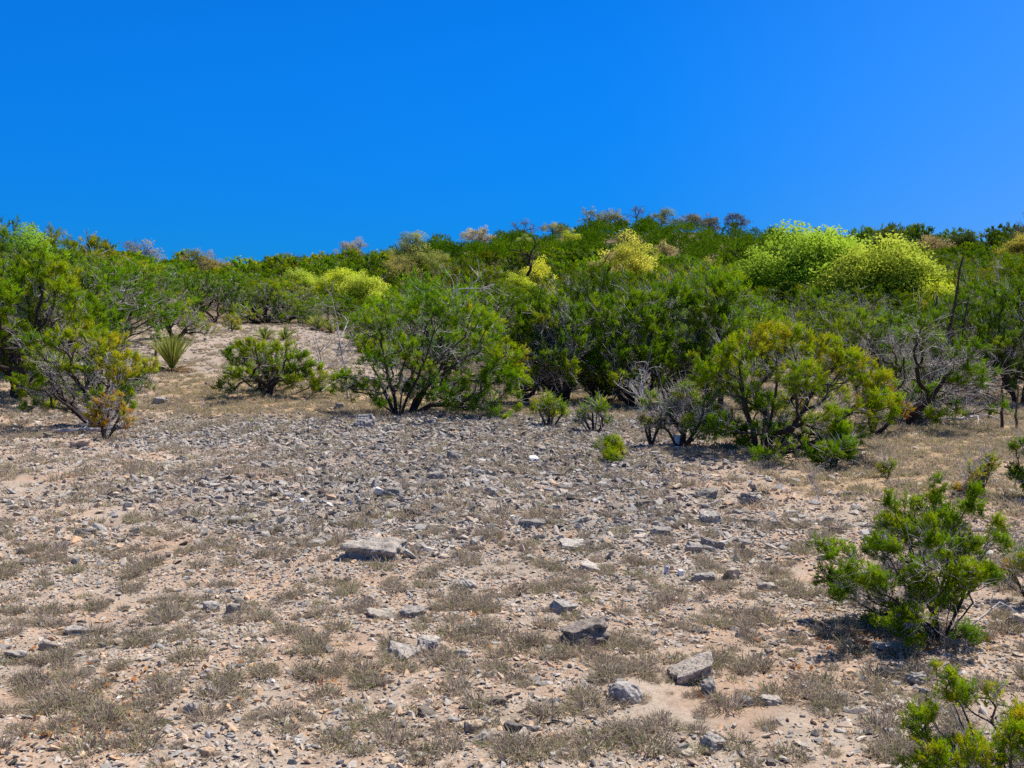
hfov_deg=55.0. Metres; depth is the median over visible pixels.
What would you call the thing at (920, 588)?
juniper tree
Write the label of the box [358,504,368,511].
loose rock
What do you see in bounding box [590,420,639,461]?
juniper tree
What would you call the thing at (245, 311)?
juniper tree
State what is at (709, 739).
rock
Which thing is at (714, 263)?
juniper tree
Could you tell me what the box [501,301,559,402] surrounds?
juniper tree
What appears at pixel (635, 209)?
oak tree
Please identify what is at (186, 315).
juniper tree
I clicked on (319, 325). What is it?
sotol plant
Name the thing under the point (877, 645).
rock
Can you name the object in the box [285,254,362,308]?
juniper tree
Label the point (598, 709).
grass tuft
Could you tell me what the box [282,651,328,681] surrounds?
grass tuft
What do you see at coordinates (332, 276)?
oak tree
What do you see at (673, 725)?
grass tuft
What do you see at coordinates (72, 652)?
grass tuft
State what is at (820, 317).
juniper tree
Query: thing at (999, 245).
juniper tree
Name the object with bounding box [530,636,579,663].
grass tuft
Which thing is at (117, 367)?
juniper tree
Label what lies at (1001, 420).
bare sapling
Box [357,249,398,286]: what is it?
juniper tree
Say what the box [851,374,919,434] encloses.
juniper tree
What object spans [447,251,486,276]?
juniper tree
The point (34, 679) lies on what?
grass tuft
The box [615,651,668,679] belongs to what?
grass tuft
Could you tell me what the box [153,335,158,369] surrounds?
dead stump
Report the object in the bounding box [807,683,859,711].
grass tuft
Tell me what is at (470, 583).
rock
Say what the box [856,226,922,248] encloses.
oak tree
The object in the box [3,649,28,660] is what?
rock
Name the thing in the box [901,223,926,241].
juniper tree
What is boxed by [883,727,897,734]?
rock
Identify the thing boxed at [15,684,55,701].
grass tuft
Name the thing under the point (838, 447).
shrub
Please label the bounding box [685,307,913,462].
juniper tree
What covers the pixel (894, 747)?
grass tuft
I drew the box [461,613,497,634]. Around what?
grass tuft
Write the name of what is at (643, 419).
juniper tree
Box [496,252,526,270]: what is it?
juniper tree
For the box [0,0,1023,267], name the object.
sky
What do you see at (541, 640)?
grass tuft
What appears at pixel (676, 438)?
white stone
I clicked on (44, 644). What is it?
rock
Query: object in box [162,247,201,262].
juniper tree
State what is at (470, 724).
rock
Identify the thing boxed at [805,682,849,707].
grass tuft
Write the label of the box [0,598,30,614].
grass tuft
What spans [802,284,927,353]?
juniper tree
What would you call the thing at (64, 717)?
grass tuft
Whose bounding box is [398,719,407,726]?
loose rock
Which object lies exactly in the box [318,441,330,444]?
loose rock
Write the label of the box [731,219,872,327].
oak tree
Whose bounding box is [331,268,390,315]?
oak tree
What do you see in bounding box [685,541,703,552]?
rock
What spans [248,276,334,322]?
juniper tree
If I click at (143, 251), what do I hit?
oak tree
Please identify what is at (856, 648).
grass tuft
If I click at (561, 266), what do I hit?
juniper tree
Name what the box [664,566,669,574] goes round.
white stone
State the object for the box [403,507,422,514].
loose rock
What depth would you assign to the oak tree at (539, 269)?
40.61 m
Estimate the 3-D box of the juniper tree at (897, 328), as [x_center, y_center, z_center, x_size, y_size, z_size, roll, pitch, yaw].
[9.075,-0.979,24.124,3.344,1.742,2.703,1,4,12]
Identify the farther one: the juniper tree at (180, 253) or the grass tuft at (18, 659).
the juniper tree at (180, 253)
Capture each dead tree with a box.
[509,236,538,279]
[931,295,937,368]
[944,256,967,368]
[960,291,977,358]
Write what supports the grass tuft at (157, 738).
on the ground at (678, 706)
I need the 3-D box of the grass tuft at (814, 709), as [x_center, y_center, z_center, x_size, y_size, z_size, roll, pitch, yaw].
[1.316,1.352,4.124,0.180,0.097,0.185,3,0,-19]
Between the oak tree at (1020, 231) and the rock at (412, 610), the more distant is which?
the oak tree at (1020, 231)
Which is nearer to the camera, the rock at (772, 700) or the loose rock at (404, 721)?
the loose rock at (404, 721)
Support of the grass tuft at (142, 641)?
on the ground at (678, 706)
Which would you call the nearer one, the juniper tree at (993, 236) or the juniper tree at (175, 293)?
the juniper tree at (175, 293)
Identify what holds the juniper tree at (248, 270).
on the ground at (678, 706)
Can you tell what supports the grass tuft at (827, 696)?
on the ground at (678, 706)
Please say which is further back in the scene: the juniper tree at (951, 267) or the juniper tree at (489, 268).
the juniper tree at (489, 268)
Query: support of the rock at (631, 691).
on the ground at (678, 706)
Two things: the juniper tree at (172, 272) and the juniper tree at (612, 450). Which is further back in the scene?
the juniper tree at (172, 272)
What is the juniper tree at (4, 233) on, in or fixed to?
on the ground at (678, 706)
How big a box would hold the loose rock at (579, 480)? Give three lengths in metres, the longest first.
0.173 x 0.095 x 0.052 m
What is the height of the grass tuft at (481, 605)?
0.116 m
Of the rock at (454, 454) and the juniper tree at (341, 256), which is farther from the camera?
the juniper tree at (341, 256)
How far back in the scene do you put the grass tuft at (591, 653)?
4.76 m
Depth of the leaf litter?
4.70 m
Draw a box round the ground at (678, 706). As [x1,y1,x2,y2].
[0,232,1023,767]
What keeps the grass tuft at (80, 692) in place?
on the ground at (678, 706)
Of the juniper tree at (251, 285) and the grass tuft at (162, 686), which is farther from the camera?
the juniper tree at (251, 285)
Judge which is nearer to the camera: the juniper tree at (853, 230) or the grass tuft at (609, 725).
the grass tuft at (609, 725)
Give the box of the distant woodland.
[361,216,842,262]
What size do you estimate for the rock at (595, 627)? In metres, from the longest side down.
0.257 x 0.177 x 0.146 m
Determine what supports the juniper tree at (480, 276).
on the ground at (678, 706)
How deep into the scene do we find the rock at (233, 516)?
7.92 m
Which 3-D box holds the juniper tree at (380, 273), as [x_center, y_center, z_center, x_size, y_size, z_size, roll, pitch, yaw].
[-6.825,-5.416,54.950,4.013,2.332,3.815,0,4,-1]
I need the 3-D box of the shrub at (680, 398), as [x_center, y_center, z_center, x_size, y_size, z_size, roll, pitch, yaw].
[2.147,0.317,12.318,1.478,1.050,1.234,2,4,27]
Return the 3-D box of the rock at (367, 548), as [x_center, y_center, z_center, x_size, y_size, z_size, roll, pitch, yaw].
[-0.953,1.155,6.811,0.449,0.164,0.282,4,13,16]
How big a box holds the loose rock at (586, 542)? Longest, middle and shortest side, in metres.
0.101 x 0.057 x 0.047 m
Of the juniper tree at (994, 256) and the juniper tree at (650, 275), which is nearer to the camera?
the juniper tree at (650, 275)
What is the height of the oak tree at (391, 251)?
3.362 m
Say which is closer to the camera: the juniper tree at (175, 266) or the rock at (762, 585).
the rock at (762, 585)
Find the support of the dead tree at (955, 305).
on the ground at (678, 706)
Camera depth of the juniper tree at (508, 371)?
16.29 m
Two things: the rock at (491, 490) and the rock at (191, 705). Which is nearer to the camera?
the rock at (191, 705)
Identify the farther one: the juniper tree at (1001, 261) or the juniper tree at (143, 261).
the juniper tree at (143, 261)
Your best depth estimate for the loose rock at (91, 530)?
7.56 m
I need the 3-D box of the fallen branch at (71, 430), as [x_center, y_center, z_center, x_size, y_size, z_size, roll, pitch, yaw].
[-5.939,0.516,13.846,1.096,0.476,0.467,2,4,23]
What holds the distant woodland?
on the ground at (678, 706)
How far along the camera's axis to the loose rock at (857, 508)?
8.43 m
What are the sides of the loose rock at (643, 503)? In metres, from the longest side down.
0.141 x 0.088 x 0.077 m
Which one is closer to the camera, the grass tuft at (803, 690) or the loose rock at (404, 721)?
the loose rock at (404, 721)
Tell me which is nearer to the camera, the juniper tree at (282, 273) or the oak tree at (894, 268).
the oak tree at (894, 268)
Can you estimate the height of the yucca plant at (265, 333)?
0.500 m
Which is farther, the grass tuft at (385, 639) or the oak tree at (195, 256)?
the oak tree at (195, 256)
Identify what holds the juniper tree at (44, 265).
on the ground at (678, 706)
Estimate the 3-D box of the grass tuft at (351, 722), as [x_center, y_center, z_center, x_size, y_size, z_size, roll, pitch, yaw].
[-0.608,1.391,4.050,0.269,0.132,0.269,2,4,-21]
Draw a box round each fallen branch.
[49,409,120,433]
[916,407,999,422]
[955,586,1016,625]
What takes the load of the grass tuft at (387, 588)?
on the ground at (678, 706)
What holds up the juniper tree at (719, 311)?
on the ground at (678, 706)
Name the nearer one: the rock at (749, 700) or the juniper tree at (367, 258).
the rock at (749, 700)
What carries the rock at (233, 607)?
on the ground at (678, 706)
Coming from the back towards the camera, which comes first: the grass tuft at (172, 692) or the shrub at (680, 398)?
the shrub at (680, 398)
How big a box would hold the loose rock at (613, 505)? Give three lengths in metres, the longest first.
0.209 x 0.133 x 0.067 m
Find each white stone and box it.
[374,487,383,494]
[529,455,539,460]
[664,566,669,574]
[672,435,679,444]
[678,569,683,575]
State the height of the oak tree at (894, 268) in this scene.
3.710 m
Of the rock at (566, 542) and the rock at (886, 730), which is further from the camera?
the rock at (566, 542)
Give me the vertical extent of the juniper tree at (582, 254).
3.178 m
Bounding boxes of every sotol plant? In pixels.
[142,333,196,372]
[305,314,328,330]
[318,319,339,332]
[333,316,349,330]
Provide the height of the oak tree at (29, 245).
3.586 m
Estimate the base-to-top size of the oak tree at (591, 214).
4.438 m
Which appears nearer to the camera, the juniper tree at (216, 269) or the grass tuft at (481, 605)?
the grass tuft at (481, 605)
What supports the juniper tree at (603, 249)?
on the ground at (678, 706)
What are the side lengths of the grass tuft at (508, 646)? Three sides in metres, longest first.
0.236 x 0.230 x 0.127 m
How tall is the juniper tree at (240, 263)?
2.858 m
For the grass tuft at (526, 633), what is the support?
on the ground at (678, 706)
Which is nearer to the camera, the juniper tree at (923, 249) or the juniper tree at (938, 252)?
the juniper tree at (923, 249)
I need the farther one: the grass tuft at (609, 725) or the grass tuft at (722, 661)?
the grass tuft at (722, 661)
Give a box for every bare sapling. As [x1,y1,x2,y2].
[974,356,1009,418]
[1000,382,1003,427]
[1014,385,1018,426]
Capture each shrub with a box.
[79,378,142,439]
[296,306,358,376]
[614,350,660,409]
[626,368,727,446]
[806,415,867,470]
[940,439,1009,496]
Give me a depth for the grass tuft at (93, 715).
4.01 m
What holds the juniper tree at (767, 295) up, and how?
on the ground at (678, 706)
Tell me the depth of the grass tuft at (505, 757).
3.66 m
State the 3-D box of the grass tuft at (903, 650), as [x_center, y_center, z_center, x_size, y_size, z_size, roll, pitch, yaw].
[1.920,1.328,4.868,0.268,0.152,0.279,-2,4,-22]
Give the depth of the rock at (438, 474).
9.91 m
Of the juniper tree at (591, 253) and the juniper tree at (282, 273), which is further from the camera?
the juniper tree at (591, 253)
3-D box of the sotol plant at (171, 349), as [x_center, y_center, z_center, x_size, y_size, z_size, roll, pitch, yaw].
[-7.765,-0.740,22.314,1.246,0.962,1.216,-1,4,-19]
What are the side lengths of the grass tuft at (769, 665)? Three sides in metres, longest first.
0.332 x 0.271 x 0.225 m
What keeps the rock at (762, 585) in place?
on the ground at (678, 706)
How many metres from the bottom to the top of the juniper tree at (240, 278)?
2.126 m
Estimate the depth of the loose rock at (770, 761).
3.63 m
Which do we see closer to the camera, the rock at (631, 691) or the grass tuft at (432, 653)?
the rock at (631, 691)
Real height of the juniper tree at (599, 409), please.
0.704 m
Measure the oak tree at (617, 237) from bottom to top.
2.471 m
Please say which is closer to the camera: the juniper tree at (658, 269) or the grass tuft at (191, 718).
the grass tuft at (191, 718)
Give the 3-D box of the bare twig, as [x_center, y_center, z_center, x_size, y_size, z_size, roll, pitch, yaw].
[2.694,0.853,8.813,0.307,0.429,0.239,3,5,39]
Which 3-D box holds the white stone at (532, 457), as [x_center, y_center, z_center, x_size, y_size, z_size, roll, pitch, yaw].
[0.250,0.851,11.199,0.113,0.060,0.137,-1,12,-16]
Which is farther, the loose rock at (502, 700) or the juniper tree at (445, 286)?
the juniper tree at (445, 286)
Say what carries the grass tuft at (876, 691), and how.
on the ground at (678, 706)
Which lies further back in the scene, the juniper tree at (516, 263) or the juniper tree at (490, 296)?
the juniper tree at (516, 263)
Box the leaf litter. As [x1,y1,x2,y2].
[0,405,1018,764]
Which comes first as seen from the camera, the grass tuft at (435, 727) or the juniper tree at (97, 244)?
the grass tuft at (435, 727)
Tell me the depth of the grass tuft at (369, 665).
4.62 m
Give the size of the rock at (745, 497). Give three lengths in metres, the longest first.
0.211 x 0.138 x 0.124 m
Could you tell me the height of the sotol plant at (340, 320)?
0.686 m
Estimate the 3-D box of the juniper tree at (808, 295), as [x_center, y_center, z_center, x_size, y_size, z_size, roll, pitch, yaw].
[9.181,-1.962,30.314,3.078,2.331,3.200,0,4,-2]
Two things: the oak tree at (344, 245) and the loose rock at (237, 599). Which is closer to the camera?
the loose rock at (237, 599)
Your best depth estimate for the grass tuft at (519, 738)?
3.77 m
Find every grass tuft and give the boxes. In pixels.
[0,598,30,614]
[0,618,30,636]
[0,652,39,664]
[0,696,29,716]
[2,662,51,685]
[7,663,66,689]
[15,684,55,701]
[15,691,75,717]
[19,681,59,707]
[21,686,78,708]
[25,643,71,668]
[28,609,66,628]
[28,704,84,732]
[30,717,74,737]
[41,641,80,659]
[44,673,100,694]
[44,686,97,703]
[48,681,112,709]
[49,722,117,761]
[51,694,90,708]
[64,687,114,714]
[68,630,116,649]
[74,697,132,732]
[78,696,112,713]
[79,617,121,635]
[82,709,125,725]
[85,697,122,713]
[87,669,121,687]
[99,700,135,723]
[109,720,171,758]
[111,618,159,648]
[117,706,175,731]
[119,695,151,715]
[120,625,156,647]
[120,694,170,716]
[128,709,174,735]
[133,674,186,703]
[138,628,179,644]
[138,675,180,697]
[144,668,198,686]
[147,601,190,623]
[160,638,220,667]
[163,589,195,601]
[174,696,236,726]
[187,677,241,698]
[194,660,257,688]
[236,643,273,655]
[246,657,280,675]
[246,659,283,679]
[249,699,304,718]
[262,714,302,735]
[269,701,312,722]
[270,622,316,637]
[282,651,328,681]
[291,628,334,646]
[291,633,338,660]
[296,659,338,681]
[297,599,343,617]
[299,674,348,703]
[303,720,370,755]
[316,613,356,634]
[328,646,369,661]
[337,703,390,733]
[339,740,380,755]
[340,592,376,610]
[340,666,387,691]
[342,673,381,691]
[344,655,387,676]
[360,709,433,750]
[364,666,396,686]
[364,715,403,735]
[374,623,409,644]
[375,646,422,669]
[377,579,418,593]
[386,731,448,765]
[411,640,460,665]
[423,715,459,734]
[425,650,474,666]
[425,723,467,754]
[430,617,471,640]
[437,588,471,604]
[438,657,482,677]
[438,672,480,696]
[447,618,485,640]
[447,682,510,717]
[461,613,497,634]
[464,597,497,612]
[474,650,511,671]
[478,616,524,639]
[478,721,541,756]
[485,738,538,766]
[494,578,532,594]
[494,728,541,749]
[496,634,533,652]
[500,733,567,766]
[510,625,547,639]
[511,622,552,648]
[520,692,570,723]
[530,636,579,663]
[534,575,569,593]
[535,730,576,748]
[541,647,576,658]
[544,724,598,747]
[551,628,603,657]
[561,716,629,757]
[562,690,617,718]
[562,738,598,764]
[563,682,605,704]
[574,645,608,665]
[588,662,627,682]
[589,654,629,680]
[594,713,642,739]
[595,718,645,747]
[602,628,640,650]
[611,711,652,740]
[613,715,684,759]
[614,720,652,735]
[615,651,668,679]
[621,636,649,648]
[622,718,661,734]
[625,635,662,651]
[628,646,660,666]
[639,708,687,740]
[653,586,688,604]
[655,582,693,598]
[656,648,692,666]
[683,668,718,687]
[688,640,738,670]
[692,682,752,714]
[694,687,736,704]
[702,642,739,661]
[711,653,728,668]
[715,724,763,754]
[718,600,762,620]
[725,644,782,673]
[748,608,793,627]
[752,674,800,701]
[757,735,820,767]
[766,573,808,589]
[768,626,808,643]
[778,665,826,697]
[785,666,842,688]
[789,582,824,597]
[803,620,854,639]
[803,695,846,717]
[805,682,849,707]
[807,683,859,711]
[813,689,842,700]
[816,621,867,639]
[831,634,877,657]
[849,655,904,684]
[852,701,908,730]
[857,690,914,712]
[859,727,914,763]
[863,679,909,699]
[866,728,915,753]
[874,637,922,658]
[874,727,932,760]
[875,636,925,658]
[887,655,937,686]
[889,733,921,750]
[890,737,920,757]
[897,692,958,716]
[900,655,947,681]
[905,625,951,646]
[921,612,967,633]
[927,676,989,703]
[932,712,989,735]
[936,718,979,736]
[939,709,981,728]
[942,721,972,735]
[968,669,1009,692]
[968,669,1014,694]
[986,579,1023,590]
[986,613,1023,633]
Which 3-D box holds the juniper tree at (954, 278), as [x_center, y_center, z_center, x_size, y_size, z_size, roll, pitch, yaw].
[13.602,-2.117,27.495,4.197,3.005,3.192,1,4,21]
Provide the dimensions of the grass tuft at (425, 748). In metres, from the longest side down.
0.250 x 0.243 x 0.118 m
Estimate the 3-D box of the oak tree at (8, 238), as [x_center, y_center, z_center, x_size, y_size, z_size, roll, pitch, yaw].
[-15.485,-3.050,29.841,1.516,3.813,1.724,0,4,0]
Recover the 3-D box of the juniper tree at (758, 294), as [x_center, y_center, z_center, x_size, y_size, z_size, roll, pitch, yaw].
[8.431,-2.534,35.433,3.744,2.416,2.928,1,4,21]
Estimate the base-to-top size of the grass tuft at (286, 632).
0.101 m
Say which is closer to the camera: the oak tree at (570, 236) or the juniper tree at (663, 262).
the juniper tree at (663, 262)
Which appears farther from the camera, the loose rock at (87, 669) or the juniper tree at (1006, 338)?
the juniper tree at (1006, 338)
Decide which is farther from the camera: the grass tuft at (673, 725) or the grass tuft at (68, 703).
the grass tuft at (68, 703)
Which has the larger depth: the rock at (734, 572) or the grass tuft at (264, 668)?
the rock at (734, 572)
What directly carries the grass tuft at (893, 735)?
on the ground at (678, 706)
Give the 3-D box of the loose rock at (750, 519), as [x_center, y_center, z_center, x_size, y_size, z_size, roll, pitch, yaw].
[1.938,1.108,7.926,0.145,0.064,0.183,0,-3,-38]
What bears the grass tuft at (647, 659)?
on the ground at (678, 706)
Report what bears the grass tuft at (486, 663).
on the ground at (678, 706)
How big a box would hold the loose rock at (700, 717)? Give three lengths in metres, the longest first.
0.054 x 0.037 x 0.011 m
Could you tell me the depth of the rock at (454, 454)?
11.10 m
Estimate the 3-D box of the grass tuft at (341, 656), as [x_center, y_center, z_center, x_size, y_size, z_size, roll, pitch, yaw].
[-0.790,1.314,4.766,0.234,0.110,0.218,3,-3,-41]
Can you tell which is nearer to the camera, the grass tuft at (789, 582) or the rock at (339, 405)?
the grass tuft at (789, 582)
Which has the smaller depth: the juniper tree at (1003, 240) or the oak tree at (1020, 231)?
the oak tree at (1020, 231)
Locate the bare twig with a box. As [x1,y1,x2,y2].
[798,458,824,500]
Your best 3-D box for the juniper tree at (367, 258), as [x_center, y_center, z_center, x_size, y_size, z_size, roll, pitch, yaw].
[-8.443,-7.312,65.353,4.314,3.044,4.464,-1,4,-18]
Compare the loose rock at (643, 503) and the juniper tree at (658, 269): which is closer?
the loose rock at (643, 503)
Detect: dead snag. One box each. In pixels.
[312,276,384,398]
[440,256,496,388]
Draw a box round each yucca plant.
[253,326,276,339]
[272,326,297,339]
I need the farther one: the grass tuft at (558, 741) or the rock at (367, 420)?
the rock at (367, 420)
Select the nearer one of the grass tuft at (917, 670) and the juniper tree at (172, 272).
the grass tuft at (917, 670)
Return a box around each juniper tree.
[0,215,64,366]
[0,222,142,332]
[0,239,118,399]
[3,244,124,361]
[4,249,187,355]
[4,319,162,427]
[72,235,116,253]
[74,253,203,335]
[77,253,159,318]
[82,252,156,301]
[84,248,128,258]
[86,254,176,321]
[107,252,178,295]
[121,248,156,263]
[121,250,168,277]
[129,256,198,308]
[139,259,203,303]
[143,297,221,337]
[154,267,248,314]
[159,256,199,280]
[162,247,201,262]
[162,257,200,273]
[168,269,252,321]
[191,267,260,303]
[196,269,261,307]
[208,334,334,395]
[217,265,272,301]
[217,278,315,323]
[221,255,264,274]
[222,277,311,318]
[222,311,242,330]
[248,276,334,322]
[250,252,309,277]
[264,265,321,314]
[265,253,325,279]
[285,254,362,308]
[292,291,360,327]
[299,251,341,273]
[318,284,349,319]
[321,252,352,267]
[325,287,534,418]
[329,246,365,267]
[334,293,394,341]
[340,293,439,351]
[349,255,364,267]
[350,269,381,285]
[355,266,511,385]
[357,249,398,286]
[357,251,387,273]
[368,266,411,293]
[370,291,455,363]
[384,282,412,296]
[390,277,422,294]
[392,260,433,282]
[392,278,436,295]
[416,255,524,330]
[417,279,532,354]
[420,279,545,372]
[424,278,464,295]
[429,253,450,273]
[437,258,475,289]
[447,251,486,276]
[454,270,494,310]
[473,249,503,269]
[484,265,508,286]
[492,272,631,352]
[494,247,553,275]
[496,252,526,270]
[497,260,518,277]
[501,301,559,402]
[504,285,600,403]
[526,261,688,359]
[527,387,571,425]
[539,246,566,269]
[543,257,571,290]
[547,247,588,272]
[550,291,644,402]
[552,252,587,272]
[554,246,602,268]
[554,271,601,288]
[555,257,587,284]
[557,254,612,289]
[559,261,624,313]
[565,390,620,431]
[572,279,689,407]
[574,261,644,303]
[577,355,637,400]
[588,249,607,260]
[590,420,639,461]
[594,244,617,258]
[616,274,733,403]
[619,258,785,391]
[619,268,684,290]
[623,266,695,356]
[623,403,666,443]
[629,264,671,282]
[647,256,715,284]
[652,254,675,266]
[655,256,761,326]
[657,281,737,371]
[661,253,703,266]
[661,259,685,275]
[670,268,780,407]
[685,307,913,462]
[688,258,734,284]
[690,282,800,331]
[712,253,741,269]
[714,239,754,266]
[720,281,782,330]
[720,297,806,364]
[735,250,761,266]
[747,278,854,342]
[762,282,861,349]
[763,299,893,381]
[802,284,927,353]
[804,468,1022,651]
[820,287,1023,429]
[822,309,946,372]
[839,224,877,242]
[851,227,878,240]
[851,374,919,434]
[864,222,913,241]
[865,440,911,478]
[888,312,939,343]
[889,656,1023,767]
[899,247,945,260]
[901,222,951,247]
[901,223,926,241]
[907,276,1023,399]
[917,252,1020,300]
[919,254,1021,345]
[922,254,1023,372]
[924,247,977,278]
[928,246,955,255]
[934,255,993,291]
[936,227,984,243]
[939,277,1023,387]
[941,241,998,258]
[941,254,978,266]
[942,245,993,274]
[953,241,983,250]
[956,249,1018,285]
[968,251,1023,287]
[970,250,1019,273]
[972,268,1023,403]
[977,222,1022,247]
[980,226,1014,247]
[984,243,1005,254]
[987,520,1023,600]
[993,225,1022,245]
[995,429,1023,498]
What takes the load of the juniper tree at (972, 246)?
on the ground at (678, 706)
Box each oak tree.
[0,220,21,268]
[2,222,71,375]
[113,238,165,264]
[179,248,215,269]
[198,256,233,274]
[280,267,324,315]
[312,266,355,320]
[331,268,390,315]
[333,236,368,258]
[370,248,396,268]
[375,255,425,291]
[381,230,444,282]
[426,250,450,280]
[458,225,496,242]
[496,270,535,308]
[509,218,536,233]
[515,234,530,248]
[517,254,567,303]
[537,222,571,234]
[560,228,581,241]
[576,207,599,222]
[587,242,621,277]
[593,208,632,232]
[597,229,661,282]
[610,229,646,243]
[622,205,653,225]
[650,206,677,227]
[655,239,679,256]
[675,213,701,231]
[698,213,719,230]
[723,212,751,229]
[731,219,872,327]
[750,240,795,313]
[806,230,959,331]
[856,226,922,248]
[910,234,956,253]
[910,274,973,345]
[944,228,985,247]
[992,231,1023,271]
[1008,213,1023,237]
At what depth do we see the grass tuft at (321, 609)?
5.51 m
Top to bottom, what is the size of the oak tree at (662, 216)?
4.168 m
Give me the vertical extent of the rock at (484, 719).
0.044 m
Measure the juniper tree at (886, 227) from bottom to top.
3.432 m
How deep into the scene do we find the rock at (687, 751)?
3.73 m
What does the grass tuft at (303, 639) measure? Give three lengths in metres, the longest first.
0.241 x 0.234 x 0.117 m
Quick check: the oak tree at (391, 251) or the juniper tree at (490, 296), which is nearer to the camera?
the juniper tree at (490, 296)
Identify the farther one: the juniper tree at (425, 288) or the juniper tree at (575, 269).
the juniper tree at (575, 269)
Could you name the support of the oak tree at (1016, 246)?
on the ground at (678, 706)
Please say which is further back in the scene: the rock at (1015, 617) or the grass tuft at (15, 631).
the rock at (1015, 617)
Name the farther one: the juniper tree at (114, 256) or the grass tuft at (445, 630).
the juniper tree at (114, 256)
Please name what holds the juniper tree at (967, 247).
on the ground at (678, 706)
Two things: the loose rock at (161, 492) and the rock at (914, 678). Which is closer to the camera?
the rock at (914, 678)
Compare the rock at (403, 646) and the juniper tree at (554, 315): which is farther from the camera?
the juniper tree at (554, 315)
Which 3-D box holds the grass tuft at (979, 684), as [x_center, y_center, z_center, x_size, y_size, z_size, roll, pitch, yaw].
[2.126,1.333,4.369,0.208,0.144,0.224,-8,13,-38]
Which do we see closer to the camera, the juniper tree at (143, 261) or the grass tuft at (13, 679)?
the grass tuft at (13, 679)
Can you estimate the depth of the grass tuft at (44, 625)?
5.37 m
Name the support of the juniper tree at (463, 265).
on the ground at (678, 706)
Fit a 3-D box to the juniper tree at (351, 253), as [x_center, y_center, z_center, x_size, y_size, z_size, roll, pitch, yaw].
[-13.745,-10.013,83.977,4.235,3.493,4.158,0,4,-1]
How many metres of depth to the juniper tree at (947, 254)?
42.88 m
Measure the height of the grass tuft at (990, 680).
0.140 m
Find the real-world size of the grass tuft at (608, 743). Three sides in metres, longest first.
0.300 x 0.300 x 0.180 m
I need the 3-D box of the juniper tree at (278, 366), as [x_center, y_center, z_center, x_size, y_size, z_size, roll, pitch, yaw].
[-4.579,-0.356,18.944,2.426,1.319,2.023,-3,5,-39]
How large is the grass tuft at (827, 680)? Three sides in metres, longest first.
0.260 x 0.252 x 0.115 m
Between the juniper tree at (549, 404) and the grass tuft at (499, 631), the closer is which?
the grass tuft at (499, 631)
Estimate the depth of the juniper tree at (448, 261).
75.72 m
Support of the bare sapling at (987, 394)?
on the ground at (678, 706)
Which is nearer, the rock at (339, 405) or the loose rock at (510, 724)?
the loose rock at (510, 724)
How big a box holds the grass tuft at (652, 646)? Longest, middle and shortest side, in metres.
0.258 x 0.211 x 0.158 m
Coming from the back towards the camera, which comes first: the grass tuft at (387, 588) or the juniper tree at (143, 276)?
the juniper tree at (143, 276)
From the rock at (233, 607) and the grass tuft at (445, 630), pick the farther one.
the rock at (233, 607)
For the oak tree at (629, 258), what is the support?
on the ground at (678, 706)
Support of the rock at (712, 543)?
on the ground at (678, 706)
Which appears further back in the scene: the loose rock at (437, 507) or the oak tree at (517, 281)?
the oak tree at (517, 281)
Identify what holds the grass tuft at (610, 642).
on the ground at (678, 706)
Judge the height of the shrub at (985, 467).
0.713 m
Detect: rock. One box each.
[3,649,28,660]
[38,639,58,649]
[43,432,55,437]
[64,625,93,635]
[69,438,94,448]
[73,528,96,535]
[80,668,95,675]
[97,642,106,647]
[152,619,161,625]
[153,397,167,403]
[157,490,167,495]
[184,703,197,713]
[201,746,215,757]
[202,600,220,609]
[205,681,219,692]
[212,473,224,478]
[225,603,241,613]
[229,515,242,523]
[233,597,245,602]
[261,461,276,467]
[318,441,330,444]
[323,480,333,484]
[333,402,344,408]
[339,536,408,560]
[346,487,359,492]
[353,414,375,426]
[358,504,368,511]
[366,607,395,617]
[383,486,401,496]
[383,640,420,660]
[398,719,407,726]
[399,605,428,617]
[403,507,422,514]
[416,635,440,651]
[417,705,438,718]
[427,470,444,478]
[429,503,445,511]
[438,465,446,470]
[447,450,462,460]
[456,578,476,588]
[456,648,471,657]
[464,719,482,732]
[473,728,490,744]
[476,716,490,722]
[483,487,498,496]
[486,696,507,704]
[487,484,500,490]
[502,720,522,731]
[518,518,545,528]
[549,599,577,612]
[558,538,584,547]
[559,616,610,648]
[575,478,585,481]
[576,558,599,571]
[581,539,593,544]
[605,503,620,508]
[608,681,642,704]
[636,499,650,508]
[650,526,670,534]
[666,651,712,683]
[681,746,698,755]
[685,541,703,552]
[690,571,715,581]
[693,715,704,719]
[696,487,717,498]
[698,510,722,523]
[699,732,725,752]
[700,536,724,549]
[700,676,715,693]
[721,567,740,579]
[739,492,762,504]
[739,508,751,513]
[741,518,762,523]
[741,694,752,706]
[756,582,779,591]
[759,694,783,705]
[764,648,772,653]
[766,758,775,765]
[768,642,779,645]
[851,505,861,510]
[871,641,908,649]
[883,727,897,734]
[890,695,916,705]
[904,671,927,685]
[918,688,929,694]
[1004,613,1023,626]
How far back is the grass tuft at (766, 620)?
5.33 m
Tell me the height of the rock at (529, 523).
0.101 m
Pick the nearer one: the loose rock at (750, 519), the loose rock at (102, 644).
the loose rock at (102, 644)
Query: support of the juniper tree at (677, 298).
on the ground at (678, 706)
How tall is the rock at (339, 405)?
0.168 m
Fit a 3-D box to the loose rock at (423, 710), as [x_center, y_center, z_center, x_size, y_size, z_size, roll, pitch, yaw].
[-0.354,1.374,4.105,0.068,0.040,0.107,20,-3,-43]

